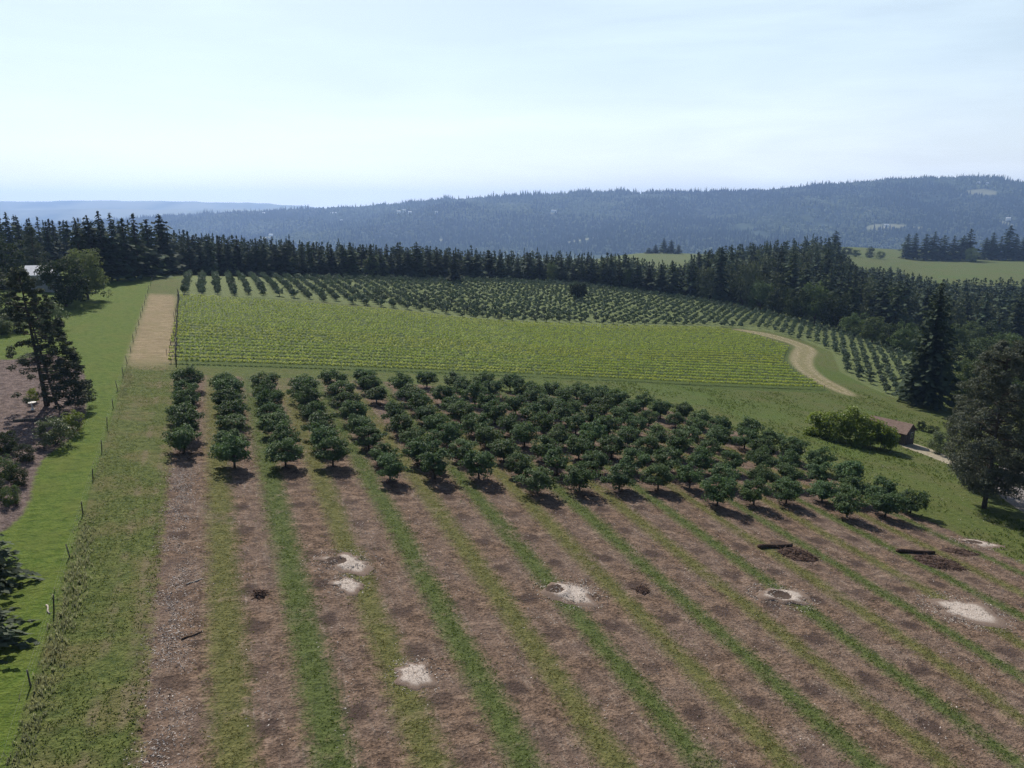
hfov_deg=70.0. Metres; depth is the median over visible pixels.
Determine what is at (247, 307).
vine row
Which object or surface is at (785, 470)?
hazelnut tree
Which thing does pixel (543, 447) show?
hazelnut tree
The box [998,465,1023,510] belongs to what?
road
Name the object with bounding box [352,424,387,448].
hazelnut tree
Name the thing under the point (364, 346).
vine row
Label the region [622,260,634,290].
conifer tree
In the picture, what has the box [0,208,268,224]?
distant foothills
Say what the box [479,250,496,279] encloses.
conifer tree
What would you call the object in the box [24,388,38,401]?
shrub
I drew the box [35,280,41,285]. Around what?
window
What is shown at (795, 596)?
wood chip heap
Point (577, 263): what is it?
conifer tree
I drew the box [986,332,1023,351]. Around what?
broadleaf tree
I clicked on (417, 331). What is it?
vine row
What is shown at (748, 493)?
hazelnut tree
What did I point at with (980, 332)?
broadleaf tree
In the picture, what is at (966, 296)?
conifer tree
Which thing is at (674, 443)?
hazelnut tree
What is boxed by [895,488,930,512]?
hazelnut tree
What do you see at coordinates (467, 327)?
vine row
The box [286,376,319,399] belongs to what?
hazelnut tree
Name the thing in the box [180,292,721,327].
vine row
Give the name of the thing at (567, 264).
conifer tree
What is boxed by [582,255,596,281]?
conifer tree
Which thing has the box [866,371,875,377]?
orchard tree
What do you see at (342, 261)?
conifer tree
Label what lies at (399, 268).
conifer tree
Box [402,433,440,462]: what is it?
hazelnut tree
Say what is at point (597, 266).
conifer tree
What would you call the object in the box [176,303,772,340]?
vine row
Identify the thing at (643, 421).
hazelnut tree
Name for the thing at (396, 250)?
conifer tree
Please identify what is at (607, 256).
conifer tree
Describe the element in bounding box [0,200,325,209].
distant hills
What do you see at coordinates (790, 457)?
hazelnut tree
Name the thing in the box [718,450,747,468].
hazelnut tree
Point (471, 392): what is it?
hazelnut tree
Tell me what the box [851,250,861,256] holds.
shrub
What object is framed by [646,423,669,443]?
hazelnut tree
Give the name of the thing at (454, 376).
hazelnut tree
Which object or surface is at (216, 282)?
orchard tree
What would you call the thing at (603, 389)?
hazelnut tree
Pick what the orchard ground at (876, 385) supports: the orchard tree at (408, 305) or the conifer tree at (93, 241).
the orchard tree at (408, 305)
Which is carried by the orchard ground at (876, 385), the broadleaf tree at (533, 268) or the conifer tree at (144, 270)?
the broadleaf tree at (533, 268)
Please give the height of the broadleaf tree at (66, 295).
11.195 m
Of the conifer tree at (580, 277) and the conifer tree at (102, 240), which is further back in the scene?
the conifer tree at (580, 277)
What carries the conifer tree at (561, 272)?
on the orchard ground at (876, 385)
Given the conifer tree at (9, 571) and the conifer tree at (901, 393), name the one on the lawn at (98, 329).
the conifer tree at (9, 571)
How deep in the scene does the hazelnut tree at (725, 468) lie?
95.58 m
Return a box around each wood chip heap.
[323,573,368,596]
[747,584,817,611]
[949,536,1006,549]
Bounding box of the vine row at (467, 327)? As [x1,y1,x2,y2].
[176,305,777,342]
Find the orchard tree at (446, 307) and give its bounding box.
[442,305,450,311]
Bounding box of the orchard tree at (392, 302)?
[388,298,396,306]
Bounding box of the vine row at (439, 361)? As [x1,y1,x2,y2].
[166,348,813,380]
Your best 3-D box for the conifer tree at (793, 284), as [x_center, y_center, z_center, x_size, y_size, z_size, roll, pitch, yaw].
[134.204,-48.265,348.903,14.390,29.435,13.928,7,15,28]
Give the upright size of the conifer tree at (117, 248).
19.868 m
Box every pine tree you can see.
[3,267,98,409]
[19,226,49,265]
[942,339,1023,508]
[944,375,1016,474]
[1004,399,1023,488]
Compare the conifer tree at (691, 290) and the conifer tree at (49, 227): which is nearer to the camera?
the conifer tree at (49, 227)
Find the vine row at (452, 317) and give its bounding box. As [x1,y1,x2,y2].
[179,295,742,331]
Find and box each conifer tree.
[0,212,24,263]
[0,218,6,252]
[0,533,45,592]
[0,594,39,663]
[10,216,25,263]
[12,215,30,264]
[22,218,35,255]
[22,218,40,264]
[35,216,45,263]
[39,222,63,264]
[42,219,60,252]
[51,219,65,259]
[58,220,68,253]
[61,220,75,267]
[63,221,94,281]
[72,218,85,251]
[76,215,117,279]
[90,211,121,280]
[105,212,135,280]
[115,217,145,280]
[115,223,123,242]
[126,220,132,249]
[127,213,157,279]
[138,219,173,277]
[149,214,184,274]
[161,235,182,274]
[169,234,180,274]
[173,238,188,274]
[179,235,185,262]
[182,231,202,273]
[185,235,199,274]
[194,237,209,275]
[199,233,220,275]
[204,239,216,275]
[211,235,225,275]
[213,236,229,262]
[219,239,242,275]
[223,239,249,276]
[242,242,255,276]
[244,237,262,276]
[252,243,277,276]
[258,241,269,276]
[267,240,275,268]
[267,244,284,274]
[275,242,301,277]
[282,240,297,260]
[289,240,300,267]
[295,244,311,275]
[303,242,319,275]
[306,243,317,271]
[313,248,330,274]
[318,246,328,268]
[324,248,342,274]
[333,244,347,264]
[333,245,353,277]
[340,246,366,276]
[345,242,357,267]
[355,247,366,263]
[356,244,369,273]
[362,244,378,277]
[374,248,392,276]
[374,249,385,263]
[382,244,393,263]
[386,253,398,279]
[389,243,405,267]
[393,251,408,279]
[400,247,417,279]
[410,242,430,279]
[421,245,433,279]
[422,253,436,278]
[431,250,447,277]
[432,246,442,273]
[439,250,452,277]
[445,250,461,281]
[449,255,463,275]
[454,249,464,271]
[458,254,475,279]
[461,252,473,273]
[466,255,487,278]
[471,254,485,271]
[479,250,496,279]
[491,249,509,277]
[502,255,513,277]
[510,258,526,280]
[512,256,522,276]
[521,253,533,278]
[521,253,535,279]
[528,257,547,281]
[542,254,548,275]
[543,255,557,278]
[552,255,569,281]
[563,257,577,278]
[568,263,577,282]
[573,255,583,275]
[575,255,587,283]
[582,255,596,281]
[582,258,598,284]
[593,259,599,278]
[595,252,615,278]
[595,258,609,287]
[602,255,618,288]
[614,257,624,286]
[618,254,636,279]
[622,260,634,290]
[624,260,646,291]
[633,258,644,278]
[641,264,658,290]
[643,261,656,285]
[647,264,671,294]
[651,244,659,253]
[658,239,669,252]
[663,263,687,294]
[665,260,680,283]
[666,267,683,294]
[667,240,676,253]
[673,244,682,253]
[674,267,683,290]
[678,265,685,283]
[681,257,698,296]
[682,258,700,298]
[694,253,702,275]
[697,254,714,297]
[701,250,716,271]
[706,247,734,301]
[714,247,725,274]
[726,247,736,279]
[732,245,741,271]
[734,263,747,301]
[746,248,758,263]
[761,243,769,273]
[761,260,771,294]
[767,257,785,306]
[769,245,789,287]
[776,249,802,305]
[779,252,801,309]
[787,262,815,316]
[801,257,814,279]
[809,264,827,300]
[810,252,822,284]
[816,247,836,278]
[825,267,837,304]
[825,272,839,304]
[830,255,842,283]
[831,231,844,255]
[831,267,848,318]
[839,270,864,326]
[844,259,853,285]
[847,267,860,286]
[853,274,867,314]
[864,276,891,328]
[864,283,896,333]
[881,280,908,336]
[891,282,962,411]
[893,347,920,400]
[897,234,916,258]
[899,278,919,334]
[904,233,922,258]
[911,293,923,324]
[912,280,936,334]
[917,233,936,259]
[922,232,943,260]
[928,282,941,309]
[933,235,953,260]
[945,235,962,260]
[951,301,975,339]
[953,292,975,320]
[955,235,970,260]
[962,229,979,259]
[971,293,994,337]
[977,238,995,259]
[982,232,1001,259]
[987,309,1004,345]
[994,236,1008,259]
[997,225,1021,259]
[998,292,1023,347]
[1011,235,1022,259]
[1016,238,1023,260]
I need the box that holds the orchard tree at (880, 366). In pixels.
[875,363,884,370]
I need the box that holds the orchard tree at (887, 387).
[883,385,891,391]
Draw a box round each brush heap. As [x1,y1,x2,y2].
[251,587,269,599]
[630,583,651,594]
[776,545,820,563]
[914,553,971,571]
[940,546,980,555]
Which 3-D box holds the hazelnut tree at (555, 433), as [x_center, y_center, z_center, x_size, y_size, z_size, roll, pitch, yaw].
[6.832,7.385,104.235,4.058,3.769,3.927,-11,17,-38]
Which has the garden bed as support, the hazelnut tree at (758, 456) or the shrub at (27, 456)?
the shrub at (27, 456)
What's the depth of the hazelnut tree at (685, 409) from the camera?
130.54 m
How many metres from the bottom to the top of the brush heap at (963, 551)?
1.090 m
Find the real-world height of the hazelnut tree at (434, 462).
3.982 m
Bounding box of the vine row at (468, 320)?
[178,297,751,335]
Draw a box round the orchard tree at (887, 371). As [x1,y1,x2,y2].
[884,368,893,375]
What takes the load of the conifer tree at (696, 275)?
on the ground at (119, 655)
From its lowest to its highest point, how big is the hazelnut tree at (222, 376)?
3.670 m
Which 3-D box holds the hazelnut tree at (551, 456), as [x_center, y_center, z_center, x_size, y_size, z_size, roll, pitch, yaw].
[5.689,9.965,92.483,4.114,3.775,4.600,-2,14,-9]
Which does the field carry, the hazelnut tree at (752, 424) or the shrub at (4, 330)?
the hazelnut tree at (752, 424)
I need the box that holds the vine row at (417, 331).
[175,313,787,350]
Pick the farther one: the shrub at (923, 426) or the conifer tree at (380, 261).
the conifer tree at (380, 261)
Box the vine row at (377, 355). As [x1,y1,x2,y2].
[169,344,806,377]
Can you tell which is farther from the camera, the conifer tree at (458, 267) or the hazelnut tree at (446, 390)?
the conifer tree at (458, 267)
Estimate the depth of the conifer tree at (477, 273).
341.77 m
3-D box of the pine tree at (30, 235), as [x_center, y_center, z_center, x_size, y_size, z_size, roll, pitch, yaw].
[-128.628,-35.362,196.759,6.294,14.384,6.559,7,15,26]
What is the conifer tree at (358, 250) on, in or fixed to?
on the ground at (119, 655)
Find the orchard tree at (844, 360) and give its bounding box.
[842,356,849,362]
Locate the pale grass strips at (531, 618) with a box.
[189,390,1023,767]
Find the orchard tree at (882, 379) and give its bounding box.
[879,377,886,382]
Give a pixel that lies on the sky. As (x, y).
(315, 103)
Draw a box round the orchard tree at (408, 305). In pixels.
[403,301,411,308]
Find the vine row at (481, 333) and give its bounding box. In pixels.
[173,311,787,348]
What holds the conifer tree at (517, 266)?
on the ground at (119, 655)
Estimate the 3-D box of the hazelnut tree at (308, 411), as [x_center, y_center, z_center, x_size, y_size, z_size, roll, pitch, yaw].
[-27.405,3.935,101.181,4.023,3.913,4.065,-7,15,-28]
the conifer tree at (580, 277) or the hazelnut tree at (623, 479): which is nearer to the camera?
the hazelnut tree at (623, 479)
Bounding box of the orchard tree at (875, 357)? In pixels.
[870,355,879,359]
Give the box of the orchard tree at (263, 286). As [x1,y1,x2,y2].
[257,284,266,291]
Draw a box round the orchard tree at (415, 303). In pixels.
[412,300,419,307]
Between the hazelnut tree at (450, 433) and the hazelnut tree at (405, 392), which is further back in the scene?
the hazelnut tree at (405, 392)
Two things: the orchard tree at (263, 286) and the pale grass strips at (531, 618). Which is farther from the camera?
the orchard tree at (263, 286)
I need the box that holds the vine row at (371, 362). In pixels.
[168,352,815,383]
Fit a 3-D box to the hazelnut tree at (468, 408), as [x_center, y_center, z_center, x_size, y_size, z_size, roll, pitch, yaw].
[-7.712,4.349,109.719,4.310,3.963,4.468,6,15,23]
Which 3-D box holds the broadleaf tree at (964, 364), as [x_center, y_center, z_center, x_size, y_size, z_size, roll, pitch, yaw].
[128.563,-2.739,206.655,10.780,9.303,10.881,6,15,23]
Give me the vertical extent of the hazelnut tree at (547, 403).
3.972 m
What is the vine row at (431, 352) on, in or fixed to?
on the vineyard ground at (352, 366)
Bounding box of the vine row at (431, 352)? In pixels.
[170,338,796,371]
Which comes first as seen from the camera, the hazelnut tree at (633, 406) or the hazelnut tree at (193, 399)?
the hazelnut tree at (193, 399)
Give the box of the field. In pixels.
[140,375,1023,767]
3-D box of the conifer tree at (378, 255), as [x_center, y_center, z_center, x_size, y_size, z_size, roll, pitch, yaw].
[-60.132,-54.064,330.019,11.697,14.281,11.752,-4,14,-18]
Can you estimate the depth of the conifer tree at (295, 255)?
294.91 m
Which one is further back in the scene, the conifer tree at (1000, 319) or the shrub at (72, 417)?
the conifer tree at (1000, 319)
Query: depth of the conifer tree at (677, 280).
367.97 m
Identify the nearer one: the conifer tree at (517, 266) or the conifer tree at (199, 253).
the conifer tree at (199, 253)
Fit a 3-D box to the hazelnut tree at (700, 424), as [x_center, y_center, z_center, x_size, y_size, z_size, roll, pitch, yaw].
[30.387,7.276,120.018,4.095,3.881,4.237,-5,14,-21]
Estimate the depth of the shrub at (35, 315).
141.20 m
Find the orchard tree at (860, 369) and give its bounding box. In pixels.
[854,366,864,372]
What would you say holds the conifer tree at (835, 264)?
on the ground at (119, 655)
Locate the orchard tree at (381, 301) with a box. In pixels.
[377,298,384,304]
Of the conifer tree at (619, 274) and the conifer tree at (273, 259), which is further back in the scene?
the conifer tree at (619, 274)
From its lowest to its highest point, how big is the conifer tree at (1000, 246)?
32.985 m
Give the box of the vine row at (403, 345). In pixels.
[172,332,791,365]
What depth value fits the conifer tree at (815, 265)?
412.95 m
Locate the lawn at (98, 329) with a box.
[0,272,154,767]
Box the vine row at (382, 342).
[173,329,787,362]
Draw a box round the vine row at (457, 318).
[182,294,729,329]
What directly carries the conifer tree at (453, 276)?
on the orchard ground at (876, 385)
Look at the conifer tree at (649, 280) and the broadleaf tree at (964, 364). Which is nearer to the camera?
the broadleaf tree at (964, 364)
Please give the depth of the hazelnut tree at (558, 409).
115.53 m
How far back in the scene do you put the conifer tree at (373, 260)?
308.94 m
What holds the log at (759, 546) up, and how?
on the field
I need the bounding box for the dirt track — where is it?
[736,329,855,395]
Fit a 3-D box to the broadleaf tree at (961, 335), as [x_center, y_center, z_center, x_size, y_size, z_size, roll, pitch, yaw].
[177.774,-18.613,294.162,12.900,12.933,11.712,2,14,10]
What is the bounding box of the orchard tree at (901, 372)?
[896,367,905,374]
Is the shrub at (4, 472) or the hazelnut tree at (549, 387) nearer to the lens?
the shrub at (4, 472)
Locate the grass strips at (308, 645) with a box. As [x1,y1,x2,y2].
[122,443,1023,767]
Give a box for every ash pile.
[311,549,383,576]
[384,655,446,690]
[533,576,608,609]
[915,591,1017,632]
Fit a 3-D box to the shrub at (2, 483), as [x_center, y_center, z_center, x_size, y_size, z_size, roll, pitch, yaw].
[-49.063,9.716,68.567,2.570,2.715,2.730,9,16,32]
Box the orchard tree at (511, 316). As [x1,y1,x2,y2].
[509,313,516,318]
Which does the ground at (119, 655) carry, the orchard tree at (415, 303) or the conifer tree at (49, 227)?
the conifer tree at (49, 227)
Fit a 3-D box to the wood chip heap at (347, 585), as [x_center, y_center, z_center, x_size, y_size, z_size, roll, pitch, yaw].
[-13.807,16.688,60.983,3.999,0.642,3.756,0,13,0]
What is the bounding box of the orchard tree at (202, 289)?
[197,287,205,292]
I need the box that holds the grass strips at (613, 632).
[241,390,1023,767]
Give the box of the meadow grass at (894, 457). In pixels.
[544,379,1023,558]
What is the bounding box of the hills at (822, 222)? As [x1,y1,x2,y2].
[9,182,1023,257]
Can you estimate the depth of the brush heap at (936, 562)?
79.61 m
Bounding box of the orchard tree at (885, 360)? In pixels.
[882,358,889,363]
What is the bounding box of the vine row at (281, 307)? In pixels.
[179,299,760,336]
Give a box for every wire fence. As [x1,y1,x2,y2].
[1,278,154,767]
[174,289,178,364]
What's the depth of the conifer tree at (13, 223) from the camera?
279.24 m
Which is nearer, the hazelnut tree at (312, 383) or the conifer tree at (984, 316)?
the hazelnut tree at (312, 383)
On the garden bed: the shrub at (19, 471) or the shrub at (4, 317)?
the shrub at (19, 471)
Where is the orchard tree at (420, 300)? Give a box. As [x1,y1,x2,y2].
[418,297,425,304]
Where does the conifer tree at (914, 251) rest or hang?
on the ground at (119, 655)
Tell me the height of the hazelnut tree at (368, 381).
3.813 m
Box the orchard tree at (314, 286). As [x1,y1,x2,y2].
[310,283,319,289]
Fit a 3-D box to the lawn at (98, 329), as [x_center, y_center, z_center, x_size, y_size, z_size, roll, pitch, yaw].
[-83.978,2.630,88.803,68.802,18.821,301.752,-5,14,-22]
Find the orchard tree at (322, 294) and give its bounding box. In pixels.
[317,291,327,296]
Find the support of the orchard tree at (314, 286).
on the orchard ground at (876, 385)
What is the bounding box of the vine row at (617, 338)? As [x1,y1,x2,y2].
[175,307,782,344]
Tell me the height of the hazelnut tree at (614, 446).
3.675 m
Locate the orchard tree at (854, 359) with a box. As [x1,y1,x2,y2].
[852,357,860,362]
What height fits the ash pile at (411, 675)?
0.548 m
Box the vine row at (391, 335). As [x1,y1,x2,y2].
[173,321,781,355]
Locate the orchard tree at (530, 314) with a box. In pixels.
[527,311,534,318]
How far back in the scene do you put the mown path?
139.94 m
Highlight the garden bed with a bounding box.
[0,355,88,529]
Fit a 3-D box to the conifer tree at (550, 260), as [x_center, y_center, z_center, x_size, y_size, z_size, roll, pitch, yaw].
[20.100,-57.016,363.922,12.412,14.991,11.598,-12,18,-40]
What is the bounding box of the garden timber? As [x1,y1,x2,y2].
[13,417,52,421]
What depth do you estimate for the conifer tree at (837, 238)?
887.17 m
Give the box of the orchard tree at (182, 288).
[180,284,189,293]
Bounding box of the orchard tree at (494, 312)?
[491,309,498,315]
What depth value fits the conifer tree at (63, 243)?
286.70 m
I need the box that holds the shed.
[870,415,917,444]
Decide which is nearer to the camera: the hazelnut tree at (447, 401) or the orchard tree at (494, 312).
the hazelnut tree at (447, 401)
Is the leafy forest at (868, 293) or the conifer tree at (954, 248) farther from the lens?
the conifer tree at (954, 248)
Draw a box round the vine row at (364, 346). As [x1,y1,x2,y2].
[170,335,793,369]
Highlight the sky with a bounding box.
[0,0,1023,207]
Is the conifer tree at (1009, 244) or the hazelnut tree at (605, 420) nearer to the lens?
the hazelnut tree at (605, 420)
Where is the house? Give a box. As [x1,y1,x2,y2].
[25,265,60,291]
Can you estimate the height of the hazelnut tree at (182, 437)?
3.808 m
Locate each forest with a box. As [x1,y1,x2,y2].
[7,217,1023,333]
[684,242,1023,340]
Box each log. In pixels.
[181,631,201,639]
[757,543,792,548]
[895,548,934,553]
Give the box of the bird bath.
[28,401,35,409]
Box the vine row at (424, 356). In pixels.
[171,341,797,374]
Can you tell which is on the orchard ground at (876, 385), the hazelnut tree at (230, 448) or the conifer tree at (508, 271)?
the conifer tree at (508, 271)
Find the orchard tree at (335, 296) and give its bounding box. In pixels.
[332,292,340,298]
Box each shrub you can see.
[0,272,21,289]
[0,291,20,318]
[0,313,28,331]
[0,318,17,334]
[0,430,18,454]
[0,452,19,477]
[0,478,6,497]
[0,484,21,506]
[4,463,28,486]
[12,443,36,461]
[15,352,40,361]
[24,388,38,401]
[26,306,42,322]
[32,416,77,447]
[33,300,70,330]
[48,364,61,376]
[58,409,89,434]
[802,405,900,449]
[841,247,852,255]
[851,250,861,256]
[865,246,875,257]
[874,251,885,258]
[916,421,928,431]
[926,431,950,453]
[927,394,948,409]
[927,425,939,432]
[965,248,978,262]
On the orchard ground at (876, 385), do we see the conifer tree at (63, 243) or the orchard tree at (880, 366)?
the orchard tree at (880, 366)
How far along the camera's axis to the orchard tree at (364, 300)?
220.54 m
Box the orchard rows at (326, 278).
[183,269,944,361]
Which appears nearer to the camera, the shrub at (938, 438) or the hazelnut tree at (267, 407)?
the hazelnut tree at (267, 407)
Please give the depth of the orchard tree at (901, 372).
213.12 m
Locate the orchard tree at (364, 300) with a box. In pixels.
[362,296,370,304]
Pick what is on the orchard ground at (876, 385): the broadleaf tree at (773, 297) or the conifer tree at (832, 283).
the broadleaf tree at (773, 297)
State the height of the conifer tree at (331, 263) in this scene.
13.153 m
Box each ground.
[3,247,1023,767]
[172,296,831,392]
[177,276,926,405]
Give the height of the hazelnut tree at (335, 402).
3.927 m
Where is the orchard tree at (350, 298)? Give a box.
[348,295,356,301]
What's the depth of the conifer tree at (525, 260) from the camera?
365.24 m
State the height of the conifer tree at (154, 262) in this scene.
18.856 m
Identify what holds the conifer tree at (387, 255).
on the ground at (119, 655)
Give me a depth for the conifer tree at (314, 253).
309.12 m
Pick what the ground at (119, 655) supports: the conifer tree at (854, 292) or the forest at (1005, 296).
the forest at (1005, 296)
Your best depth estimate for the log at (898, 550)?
81.91 m
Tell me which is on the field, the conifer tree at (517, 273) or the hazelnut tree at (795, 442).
the hazelnut tree at (795, 442)
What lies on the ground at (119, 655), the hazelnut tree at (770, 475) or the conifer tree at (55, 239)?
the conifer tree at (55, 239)
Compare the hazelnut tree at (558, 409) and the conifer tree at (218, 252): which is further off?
the conifer tree at (218, 252)
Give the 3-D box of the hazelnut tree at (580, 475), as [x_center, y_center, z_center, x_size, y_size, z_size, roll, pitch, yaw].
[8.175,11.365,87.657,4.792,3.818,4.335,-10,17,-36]
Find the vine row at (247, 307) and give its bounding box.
[180,301,767,338]
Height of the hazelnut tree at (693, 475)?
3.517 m
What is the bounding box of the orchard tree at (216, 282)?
[211,279,219,284]
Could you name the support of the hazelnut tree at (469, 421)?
on the field
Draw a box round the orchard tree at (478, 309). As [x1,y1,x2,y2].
[475,307,482,313]
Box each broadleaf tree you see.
[0,235,25,278]
[33,257,98,306]
[64,247,112,298]
[225,258,238,275]
[363,254,381,276]
[383,262,390,276]
[528,266,537,280]
[545,261,560,279]
[568,283,586,299]
[699,269,723,288]
[731,274,753,304]
[747,279,773,309]
[761,281,793,315]
[784,288,815,317]
[798,280,832,323]
[818,292,856,329]
[839,312,870,335]
[852,316,889,342]
[876,323,903,347]
[886,321,923,353]
[940,322,970,347]
[946,341,978,368]
[946,375,974,406]
[952,358,987,380]
[958,321,988,346]
[961,337,1000,357]
[969,344,1011,375]
[973,320,1012,344]
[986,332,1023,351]
[999,370,1023,400]
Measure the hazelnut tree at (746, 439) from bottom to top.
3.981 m
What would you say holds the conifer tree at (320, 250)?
on the orchard ground at (876, 385)
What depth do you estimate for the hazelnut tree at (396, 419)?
99.74 m
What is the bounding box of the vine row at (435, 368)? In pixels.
[168,355,824,388]
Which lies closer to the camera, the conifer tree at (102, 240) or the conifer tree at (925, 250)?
the conifer tree at (102, 240)
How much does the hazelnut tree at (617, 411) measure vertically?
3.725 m
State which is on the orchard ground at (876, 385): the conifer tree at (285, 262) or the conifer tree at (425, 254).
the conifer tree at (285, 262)
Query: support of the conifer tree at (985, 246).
on the ground at (119, 655)
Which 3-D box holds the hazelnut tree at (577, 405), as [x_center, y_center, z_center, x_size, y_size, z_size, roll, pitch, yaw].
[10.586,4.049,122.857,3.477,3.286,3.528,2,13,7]
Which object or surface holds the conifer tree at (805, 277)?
on the ground at (119, 655)
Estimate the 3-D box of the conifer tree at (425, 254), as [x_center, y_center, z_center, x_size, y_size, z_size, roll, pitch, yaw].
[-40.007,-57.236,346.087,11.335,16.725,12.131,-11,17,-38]
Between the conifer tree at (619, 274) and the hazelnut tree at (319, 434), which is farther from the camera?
the conifer tree at (619, 274)
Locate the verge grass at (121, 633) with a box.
[21,366,176,767]
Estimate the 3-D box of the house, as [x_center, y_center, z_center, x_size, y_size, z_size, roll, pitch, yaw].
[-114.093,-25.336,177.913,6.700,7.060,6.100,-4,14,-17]
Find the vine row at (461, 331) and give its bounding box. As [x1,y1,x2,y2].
[175,309,789,348]
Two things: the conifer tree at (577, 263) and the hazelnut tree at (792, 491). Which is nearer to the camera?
the hazelnut tree at (792, 491)
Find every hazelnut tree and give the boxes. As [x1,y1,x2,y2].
[162,423,202,452]
[164,401,198,421]
[165,408,204,432]
[170,364,204,383]
[170,379,198,397]
[170,386,201,406]
[207,371,233,387]
[208,432,251,467]
[210,428,248,445]
[211,376,243,393]
[211,385,245,405]
[212,398,250,417]
[214,412,250,432]
[249,370,281,388]
[252,378,278,396]
[254,388,284,411]
[254,401,287,418]
[255,408,292,434]
[261,437,303,466]
[267,421,301,444]
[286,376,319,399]
[287,373,313,389]
[290,384,322,405]
[297,401,327,418]
[300,409,337,430]
[309,422,343,450]
[310,435,352,466]
[317,369,348,392]
[324,379,356,402]
[328,391,362,408]
[338,400,370,419]
[345,413,375,435]
[350,368,379,382]
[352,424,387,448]
[357,372,382,391]
[361,386,388,403]
[368,441,398,461]
[376,452,410,480]
[380,399,405,420]
[385,412,413,432]
[387,371,413,389]
[393,381,426,400]
[398,425,425,446]
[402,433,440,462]
[406,391,433,408]
[413,404,440,420]
[415,371,438,387]
[415,447,454,478]
[421,412,451,431]
[426,421,467,447]
[429,385,455,403]
[440,394,464,411]
[443,370,465,385]
[444,400,476,423]
[447,438,478,459]
[451,376,474,394]
[456,449,496,478]
[458,380,489,404]
[460,413,493,434]
[470,370,495,386]
[473,425,506,447]
[476,393,500,407]
[480,380,503,394]
[480,399,511,423]
[486,438,520,461]
[496,411,520,435]
[498,372,519,389]
[502,393,530,414]
[504,451,536,474]
[509,376,535,394]
[509,421,540,446]
[511,465,559,493]
[517,401,546,423]
[522,382,547,402]
[529,411,559,434]
[529,434,563,461]
[536,382,562,395]
[537,393,561,414]
[542,447,573,474]
[547,422,573,445]
[550,399,574,424]
[554,387,577,405]
[560,412,589,434]
[560,461,603,491]
[562,381,589,399]
[565,434,596,459]
[566,398,583,414]
[577,385,601,405]
[578,419,607,444]
[579,450,611,472]
[583,403,604,422]
[591,394,616,414]
[592,384,610,397]
[594,414,622,435]
[595,433,629,457]
[599,461,638,489]
[603,388,630,407]
[609,406,635,424]
[615,425,640,446]
[619,399,641,414]
[619,447,651,472]
[625,415,649,432]
[629,434,665,454]
[633,391,655,409]
[636,409,658,425]
[638,463,676,489]
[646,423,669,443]
[648,399,674,418]
[651,447,689,469]
[665,411,685,426]
[666,434,695,452]
[670,401,693,417]
[670,424,704,444]
[676,462,706,487]
[684,417,710,435]
[686,408,712,422]
[686,446,716,470]
[695,437,722,455]
[699,474,737,505]
[704,424,737,446]
[707,415,733,431]
[708,463,742,482]
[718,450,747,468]
[732,426,760,448]
[736,415,765,435]
[736,476,771,504]
[744,445,779,467]
[745,461,779,483]
[749,435,778,455]
[757,427,787,444]
[770,476,804,503]
[774,462,807,485]
[776,449,803,467]
[778,435,811,455]
[802,445,838,466]
[804,462,835,482]
[805,480,841,501]
[828,488,868,517]
[830,459,865,483]
[833,475,871,498]
[865,475,900,497]
[865,490,910,516]
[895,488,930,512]
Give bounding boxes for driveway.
[902,443,958,464]
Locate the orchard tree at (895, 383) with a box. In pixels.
[891,381,899,386]
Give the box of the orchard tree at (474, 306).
[470,303,477,309]
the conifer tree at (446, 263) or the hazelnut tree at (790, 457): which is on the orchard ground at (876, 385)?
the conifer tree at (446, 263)
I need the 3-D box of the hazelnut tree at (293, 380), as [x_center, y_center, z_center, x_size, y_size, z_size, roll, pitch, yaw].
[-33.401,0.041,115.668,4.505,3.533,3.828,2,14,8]
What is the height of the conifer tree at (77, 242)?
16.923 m
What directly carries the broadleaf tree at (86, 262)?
on the lawn at (98, 329)
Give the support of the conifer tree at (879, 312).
on the ground at (119, 655)
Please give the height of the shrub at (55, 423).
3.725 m
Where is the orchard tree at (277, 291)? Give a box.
[273,288,282,295]
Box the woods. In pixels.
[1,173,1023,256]
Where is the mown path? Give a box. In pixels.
[119,292,177,373]
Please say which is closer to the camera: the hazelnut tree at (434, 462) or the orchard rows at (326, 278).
the hazelnut tree at (434, 462)
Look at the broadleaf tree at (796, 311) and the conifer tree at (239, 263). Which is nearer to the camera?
the conifer tree at (239, 263)
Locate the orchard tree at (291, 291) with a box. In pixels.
[289,288,298,295]
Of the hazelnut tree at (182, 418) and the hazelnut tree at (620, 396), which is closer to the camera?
the hazelnut tree at (182, 418)
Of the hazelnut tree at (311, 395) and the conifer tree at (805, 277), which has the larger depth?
the conifer tree at (805, 277)
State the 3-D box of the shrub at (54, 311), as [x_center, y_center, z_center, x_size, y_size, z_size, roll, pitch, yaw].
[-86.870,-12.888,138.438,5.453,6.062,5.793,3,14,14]
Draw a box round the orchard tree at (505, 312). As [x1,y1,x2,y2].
[503,309,510,317]
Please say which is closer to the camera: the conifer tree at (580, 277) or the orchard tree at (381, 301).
the orchard tree at (381, 301)
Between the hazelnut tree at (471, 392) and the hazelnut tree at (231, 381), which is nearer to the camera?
the hazelnut tree at (231, 381)
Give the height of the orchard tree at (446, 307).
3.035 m
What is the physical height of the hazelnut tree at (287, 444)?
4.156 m
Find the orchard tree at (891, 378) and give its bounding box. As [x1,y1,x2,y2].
[889,374,897,381]
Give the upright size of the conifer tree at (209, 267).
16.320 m
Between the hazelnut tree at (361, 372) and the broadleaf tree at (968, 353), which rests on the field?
the hazelnut tree at (361, 372)
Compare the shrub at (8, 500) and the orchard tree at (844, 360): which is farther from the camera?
the orchard tree at (844, 360)
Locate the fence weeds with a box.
[1,366,137,767]
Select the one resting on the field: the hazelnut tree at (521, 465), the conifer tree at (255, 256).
the hazelnut tree at (521, 465)
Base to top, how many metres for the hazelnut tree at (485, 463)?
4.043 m
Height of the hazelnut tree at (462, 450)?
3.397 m

